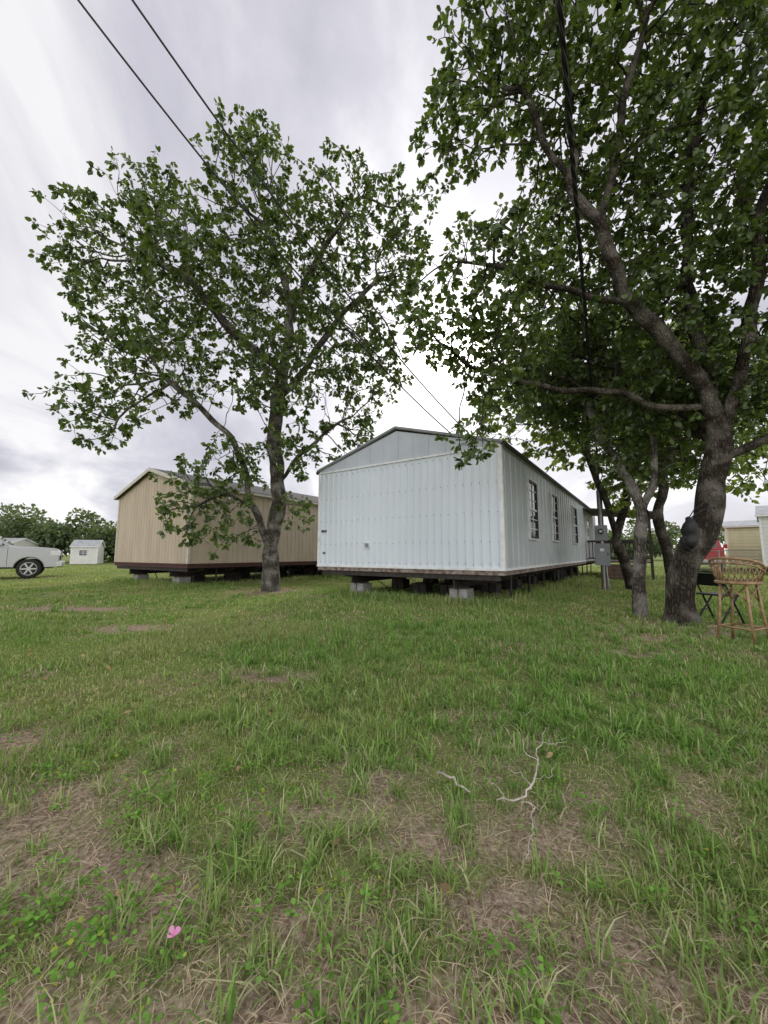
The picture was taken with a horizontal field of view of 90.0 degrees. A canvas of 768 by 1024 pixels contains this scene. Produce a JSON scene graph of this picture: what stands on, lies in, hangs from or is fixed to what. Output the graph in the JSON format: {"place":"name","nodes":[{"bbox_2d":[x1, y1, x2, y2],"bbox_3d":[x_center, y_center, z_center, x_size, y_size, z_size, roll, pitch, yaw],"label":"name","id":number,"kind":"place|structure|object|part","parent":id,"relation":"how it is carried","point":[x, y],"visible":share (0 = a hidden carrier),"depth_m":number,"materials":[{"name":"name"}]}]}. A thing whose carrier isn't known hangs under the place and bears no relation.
{"place":"outdoors","nodes":[
{"label":"outdoors","id":0,"kind":"place"},
{"bbox_2d":[0,555,767,1023],"bbox_3d":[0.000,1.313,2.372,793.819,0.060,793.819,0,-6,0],"label":"ground","id":1,"kind":"structure","parent":0,"point":[440,975],"depth_m":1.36,"materials":[{"name":"green plant"}]},
{"bbox_2d":[0,536,64,578],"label":"pickup truck","id":2,"kind":"object","parent":1,"relation":"on","point":[12,556],"visible":1,"depth_m":16.33,"materials":[{"name":"silver metal"}]},
{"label":"windows","id":3,"kind":"part","parent":2,"relation":"part of","materials":[{"name":"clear glass"}]},
{"bbox_2d":[70,540,105,563],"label":"white shed","id":4,"kind":"structure","parent":1,"relation":"on","point":[87,551],"depth_m":38.80,"materials":[{"name":"white wood"}]},
{"bbox_2d":[167,925,180,954],"bbox_3d":[-0.550,1.133,1.004,0.034,0.076,0.033,0,-6,0],"label":"pink flower","id":5,"kind":"object","parent":1,"relation":"on","point":[174,932],"visible":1,"depth_m":1.01,"materials":[{"name":"pink plant"}]},
{"bbox_2d":[133,570,321,584],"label":"block piers","id":6,"kind":"structure","parent":1,"relation":"on","point":[200,578],"depth_m":14.35,"materials":[{"name":"concrete"}]},
{"bbox_2d":[117,564,318,576],"bbox_3d":[-3.994,2.717,19.470,5.160,0.293,14.920,-4,-8,34],"label":"steel frame","id":7,"kind":"object","parent":6,"relation":"on","point":[174,572],"visible":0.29,"depth_m":14.09,"materials":[{"name":"black metal"}]},
{"bbox_2d":[114,561,316,567],"bbox_3d":[-3.988,2.501,19.501,5.270,0.140,15.070,-4,-8,34],"label":"rim board","id":8,"kind":"object","parent":7,"relation":"on","point":[201,565],"visible":0.39,"depth_m":13.25,"materials":[{"name":"brown wood"}]},
{"bbox_2d":[114,486,192,563],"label":"corner trim","id":9,"kind":"structure","parent":8,"relation":"on","point":[188,550],"depth_m":12.12,"materials":[{"name":"beige wood"}]},
{"bbox_2d":[116,472,317,563],"bbox_3d":[-3.988,0.815,19.684,5.200,3.251,15.000,-4,-8,34],"label":"siding","id":10,"kind":"object","parent":8,"relation":"on","point":[140,526],"visible":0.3,"depth_m":13.72,"materials":[{"name":"beige wood"}]},
{"bbox_2d":[116,468,317,502],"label":"roof","id":11,"kind":"structure","parent":10,"relation":"on","point":[259,490],"depth_m":14.66,"materials":[{"name":"metal"}]},
{"bbox_2d":[114,467,189,499],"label":"rake trim","id":12,"kind":"structure","parent":11,"relation":"attached to","point":[140,476],"depth_m":13.71,"materials":[{"name":"beige metal"}]},
{"bbox_2d":[115,485,317,504],"bbox_3d":[-3.988,-0.003,19.773,5.600,0.080,15.280,-4,-8,34],"label":"gutter","id":13,"kind":"object","parent":11,"relation":"attached to","point":[261,495],"visible":0.19,"depth_m":14.07,"materials":[{"name":"beige metal"}]},
{"bbox_2d":[21,96,440,591],"bbox_3d":[-3.624,-4.162,10.387,10.855,12.843,4.554,1,-6,-12],"label":"oak tree","id":14,"kind":"object","parent":1,"relation":"on","point":[148,248],"visible":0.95,"depth_m":9.93,"materials":[{"name":"green plant"}]},
{"bbox_2d":[154,566,317,581],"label":"anchor straps","id":15,"kind":"object","parent":1,"relation":"on","point":[256,574],"visible":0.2,"depth_m":14.45,"materials":[{"name":"black metal"}]},
{"bbox_2d":[0,502,724,561],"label":"distant tree line","id":16,"kind":"object","parent":1,"relation":"on","point":[49,533],"visible":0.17,"depth_m":44.83,"materials":[{"name":"green plant"}]},
{"bbox_2d":[0,610,764,993],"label":"fallen leaves","id":17,"kind":"object","parent":1,"relation":"on","point":[446,888],"visible":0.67,"depth_m":1.96,"materials":[{"name":"brown plant"}]},
{"bbox_2d":[0,666,767,1023],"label":"dry grass thatch","id":18,"kind":"object","parent":1,"relation":"on","point":[488,926],"visible":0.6,"depth_m":1.19,"materials":[{"name":"beige plant"}]},
{"bbox_2d":[0,691,767,1023],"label":"clover weeds","id":19,"kind":"object","parent":1,"relation":"on","point":[92,937],"visible":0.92,"depth_m":1.10,"materials":[{"name":"green plant"}]},
{"bbox_2d":[350,567,578,600],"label":"block piers","id":20,"kind":"structure","parent":1,"relation":"on","point":[426,585],"depth_m":9.99,"materials":[{"name":"concrete"}]},
{"bbox_2d":[322,563,593,587],"bbox_3d":[4.957,2.282,15.654,4.950,0.293,16.420,-4,-8,34],"label":"steel frame","id":21,"kind":"object","parent":20,"relation":"on","point":[460,580],"visible":0.37,"depth_m":8.91,"materials":[{"name":"black metal"}]},
{"bbox_2d":[317,559,594,575],"bbox_3d":[4.962,2.066,15.685,5.060,0.140,16.570,-4,-8,34],"label":"rim board","id":22,"kind":"object","parent":21,"relation":"on","point":[475,571],"visible":0.43,"depth_m":8.75,"materials":[{"name":"white metal"}]},
{"bbox_2d":[317,445,595,568],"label":"corner trim","id":23,"kind":"structure","parent":22,"relation":"on","point":[502,509],"depth_m":7.69,"materials":[{"name":"white metal"}]},
{"bbox_2d":[320,447,594,568],"bbox_3d":[4.962,0.749,15.829,5.022,2.510,16.548,-4,-8,34],"label":"siding","id":24,"kind":"object","parent":22,"relation":"on","point":[476,494],"visible":0.82,"depth_m":8.90,"materials":[{"name":"paint"}]},
{"bbox_2d":[319,431,500,474],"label":"gable panel","id":25,"kind":"structure","parent":24,"relation":"on","point":[396,447],"depth_m":9.17,"materials":[{"name":"paint"}]},
{"bbox_2d":[318,428,501,472],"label":"roof","id":26,"kind":"structure","parent":24,"relation":"on","point":[387,434],"depth_m":9.38,"materials":[{"name":"metal"}]},
{"bbox_2d":[317,426,501,471],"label":"rake trim","id":27,"kind":"structure","parent":26,"relation":"attached to","point":[405,428],"depth_m":9.14,"materials":[{"name":"white metal"}]},
{"bbox_2d":[320,451,499,564],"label":"screws and fittings","id":28,"kind":"object","parent":24,"relation":"attached to","point":[366,545],"visible":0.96,"depth_m":9.37,"materials":[{"name":"grey metal"}]},
{"bbox_2d":[316,441,589,507],"bbox_3d":[4.962,-0.494,15.963,5.210,0.080,16.600,-4,-8,34],"label":"gutter","id":29,"kind":"object","parent":24,"relation":"on","point":[513,450],"visible":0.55,"depth_m":10.04,"materials":[{"name":"black metal"}]},
{"bbox_2d":[526,477,578,544],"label":"window frames","id":30,"kind":"structure","parent":24,"relation":"attached to","point":[533,482],"depth_m":9.99,"materials":[{"name":"white metal"}]},
{"bbox_2d":[529,482,576,541],"bbox_3d":[5.624,0.249,12.386,0.003,1.340,7.490,-4,-8,34],"label":"window glass","id":31,"kind":"object","parent":30,"relation":"in","point":[531,513],"visible":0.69,"depth_m":9.84,"materials":[{"name":"glass"}]},
{"bbox_2d":[585,515,589,558],"bbox_3d":[9.593,1.184,18.078,0.061,2.050,0.900,-4,-8,34],"label":"door","id":32,"kind":"structure","parent":24,"relation":"attached to","point":[587,529],"depth_m":17.80,"materials":[{"name":"white"}]},
{"bbox_2d":[372,564,591,597],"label":"anchor straps","id":33,"kind":"object","parent":1,"relation":"on","point":[528,580],"visible":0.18,"depth_m":11.11,"materials":[{"name":"black metal"}]},
{"bbox_2d":[438,728,564,858],"bbox_3d":[0.651,1.150,1.675,0.637,0.133,0.546,3,-7,-24],"label":"fallen twig","id":34,"kind":"object","parent":1,"relation":"on","point":[503,798],"visible":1,"depth_m":1.66,"materials":[{"name":"wood"}]},
{"bbox_2d":[549,569,562,580],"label":"axles","id":35,"kind":"object","parent":1,"relation":"on","point":[559,574],"visible":0.27,"depth_m":14.44,"materials":[{"name":"black metal"}]},
{"bbox_2d":[395,0,767,626],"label":"oak tree","id":36,"kind":"object","parent":1,"relation":"on","point":[706,387],"visible":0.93,"depth_m":5.78,"materials":[{"name":"green plant"}]},
{"bbox_2d":[680,502,715,551],"bbox_3d":[4.605,0.217,5.612,0.626,0.734,0.200,2,-6,-15],"label":"hanging black bag","id":37,"kind":"object","parent":36,"relation":"hanging from","point":[689,539],"visible":1,"depth_m":5.50,"materials":[{"name":"black plastic"}]},
{"bbox_2d":[594,465,610,589],"bbox_3d":[6.246,0.438,11.062,0.380,3.819,0.450,-4,-7,32],"label":"electric service meter","id":38,"kind":"object","parent":1,"relation":"on","point":[602,553],"visible":0.91,"depth_m":10.94,"materials":[{"name":"grey metal"}]},
{"bbox_2d":[472,300,752,589],"bbox_3d":[6.716,-2.158,11.132,8.150,9.098,4.491,2,-7,-21],"label":"elm tree","id":39,"kind":"object","parent":1,"relation":"on","point":[623,503],"visible":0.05,"depth_m":11.09,"materials":[{"name":"green plant"}]},
{"bbox_2d":[583,508,654,579],"bbox_3d":[10.864,1.407,17.581,2.700,3.140,4.640,-4,-8,34],"label":"porch","id":40,"kind":"object","parent":1,"relation":"on","point":[614,571],"visible":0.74,"depth_m":16.34,"materials":[{"name":"brown wood"}]},
{"bbox_2d":[529,314,735,617],"bbox_3d":[4.722,-1.098,7.679,2.667,6.154,3.714,2,-7,-19],"label":"oak tree","id":41,"kind":"object","parent":1,"relation":"on","point":[654,456],"visible":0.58,"depth_m":6.90,"materials":[{"name":"green plant"}]},
{"bbox_2d":[598,316,767,577],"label":"elm tree","id":42,"kind":"object","parent":1,"relation":"on","point":[657,516],"visible":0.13,"depth_m":9.97,"materials":[{"name":"green plant"}]},
{"bbox_2d":[701,539,727,570],"bbox_3d":[20.200,2.705,24.350,2.480,1.979,5.960,-5,-8,40],"label":"pickup truck","id":43,"kind":"object","parent":1,"relation":"on","point":[717,546],"visible":0.25,"depth_m":21.94,"materials":[{"name":"red paint"}]},
{"bbox_2d":[696,571,744,624],"bbox_3d":[5.011,1.291,5.792,0.482,0.803,0.426,2,-6,-15],"label":"folding chair","id":44,"kind":"object","parent":1,"relation":"on","point":[706,578],"visible":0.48,"depth_m":5.78,"materials":[{"name":"black metal"}]},
{"bbox_2d":[673,550,767,572],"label":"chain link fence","id":45,"kind":"object","parent":1,"relation":"on","point":[732,560],"visible":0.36,"depth_m":20.52,"materials":[{"name":"metal"}]},
{"bbox_2d":[708,557,767,645],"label":"rattan bar stool","id":46,"kind":"object","parent":1,"relation":"on","point":[746,582],"visible":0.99,"depth_m":4.45,"materials":[{"name":"brown wicker"}]},
{"bbox_3d":[26.954,3.157,23.318,9.070,0.140,5.070,-5,-8,40],"label":"rim board","id":47,"kind":"object","parent":1,"relation":"on","visible":0},
{"bbox_2d":[724,528,730,560],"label":"corner trim","id":48,"kind":"structure","parent":47,"relation":"on","point":[728,542],"depth_m":24.42,"materials":[{"name":"white wood"}]},
{"bbox_2d":[724,525,758,527],"bbox_3d":[26.954,0.867,23.567,9.300,0.080,5.420,-5,-8,40],"label":"gutter","id":49,"kind":"object","parent":48,"relation":"on","point":[740,526],"visible":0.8,"depth_m":24.02,"materials":[{"name":"white metal"}]},
{"bbox_2d":[724,527,762,562],"bbox_3d":[26.954,1.755,23.470,9.036,2.680,5.036,-5,-8,40],"label":"siding","id":50,"kind":"object","parent":47,"relation":"on","point":[744,538],"visible":0.73,"depth_m":23.93,"materials":[{"name":"beige wood"}]},
{"bbox_2d":[722,520,758,530],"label":"roof","id":51,"kind":"structure","parent":50,"relation":"on","point":[742,523],"depth_m":24.97,"materials":[{"name":"metal"}]},
{"bbox_3d":[23.412,2.419,16.526,10.070,0.140,4.670,-6,-9,45],"label":"rim board","id":52,"kind":"object","parent":1,"relation":"on","visible":0},
{"bbox_2d":[758,517,765,564],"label":"corner trim","id":53,"kind":"structure","parent":52,"relation":"on","point":[761,537],"depth_m":18.53,"materials":[{"name":"white metal"}]},
{"bbox_2d":[760,516,767,564],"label":"siding","id":54,"kind":"object","parent":52,"relation":"on","point":[764,522],"visible":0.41,"depth_m":18.47,"materials":[{"name":"white metal"}]},
{"bbox_2d":[755,505,767,521],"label":"roof","id":55,"kind":"structure","parent":54,"relation":"on","point":[761,510],"depth_m":19.37,"materials":[{"name":"metal"}]},
{"bbox_3d":[-6.262,-4.323,2.048,1.800,11.538,0.328,0,-6,0],"label":"utility pole","id":56,"kind":"object","parent":1,"relation":"on","visible":0},
{"bbox_2d":[77,0,466,432],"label":"overhead wires","id":57,"kind":"object","parent":56,"relation":"attached to","point":[161,107],"visible":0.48,"depth_m":6.08,"materials":[{"name":"black"}]},
{"bbox_3d":[-1.190,-2.780,-1.580,1.800,7.687,0.328,0,-6,0],"label":"utility pole","id":58,"kind":"object","parent":1,"relation":"on","visible":0},
{"bbox_2d":[556,0,602,480],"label":"service drop cable","id":59,"kind":"object","parent":58,"relation":"attached to","point":[561,23],"visible":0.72,"depth_m":4.21,"materials":[{"name":"black metal"}]},
{"bbox_2d":[0,0,767,554],"label":"sky","id":60,"kind":"structure","parent":0,"point":[355,74],"materials":[{"name":"white"}]},
{"bbox_3d":[-40.812,5.277,39.127,7.070,0.140,4.070,1,-6,-8],"label":"rim board","id":61,"kind":"object","parent":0,"visible":0},
{"bbox_2d":[13,539,37,558],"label":"siding","id":62,"kind":"object","parent":61,"relation":"on","point":[25,543],"visible":0.12,"depth_m":40.15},
{"bbox_2d":[4,538,23,541],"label":"roof","id":63,"kind":"structure","parent":62,"relation":"on","point":[12,539],"depth_m":39.25,"materials":[{"name":"metal"}]},
{"bbox_2d":[11,538,38,544],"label":"rake trim","id":64,"kind":"structure","parent":63,"relation":"attached to","point":[24,539],"depth_m":39.80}
]}

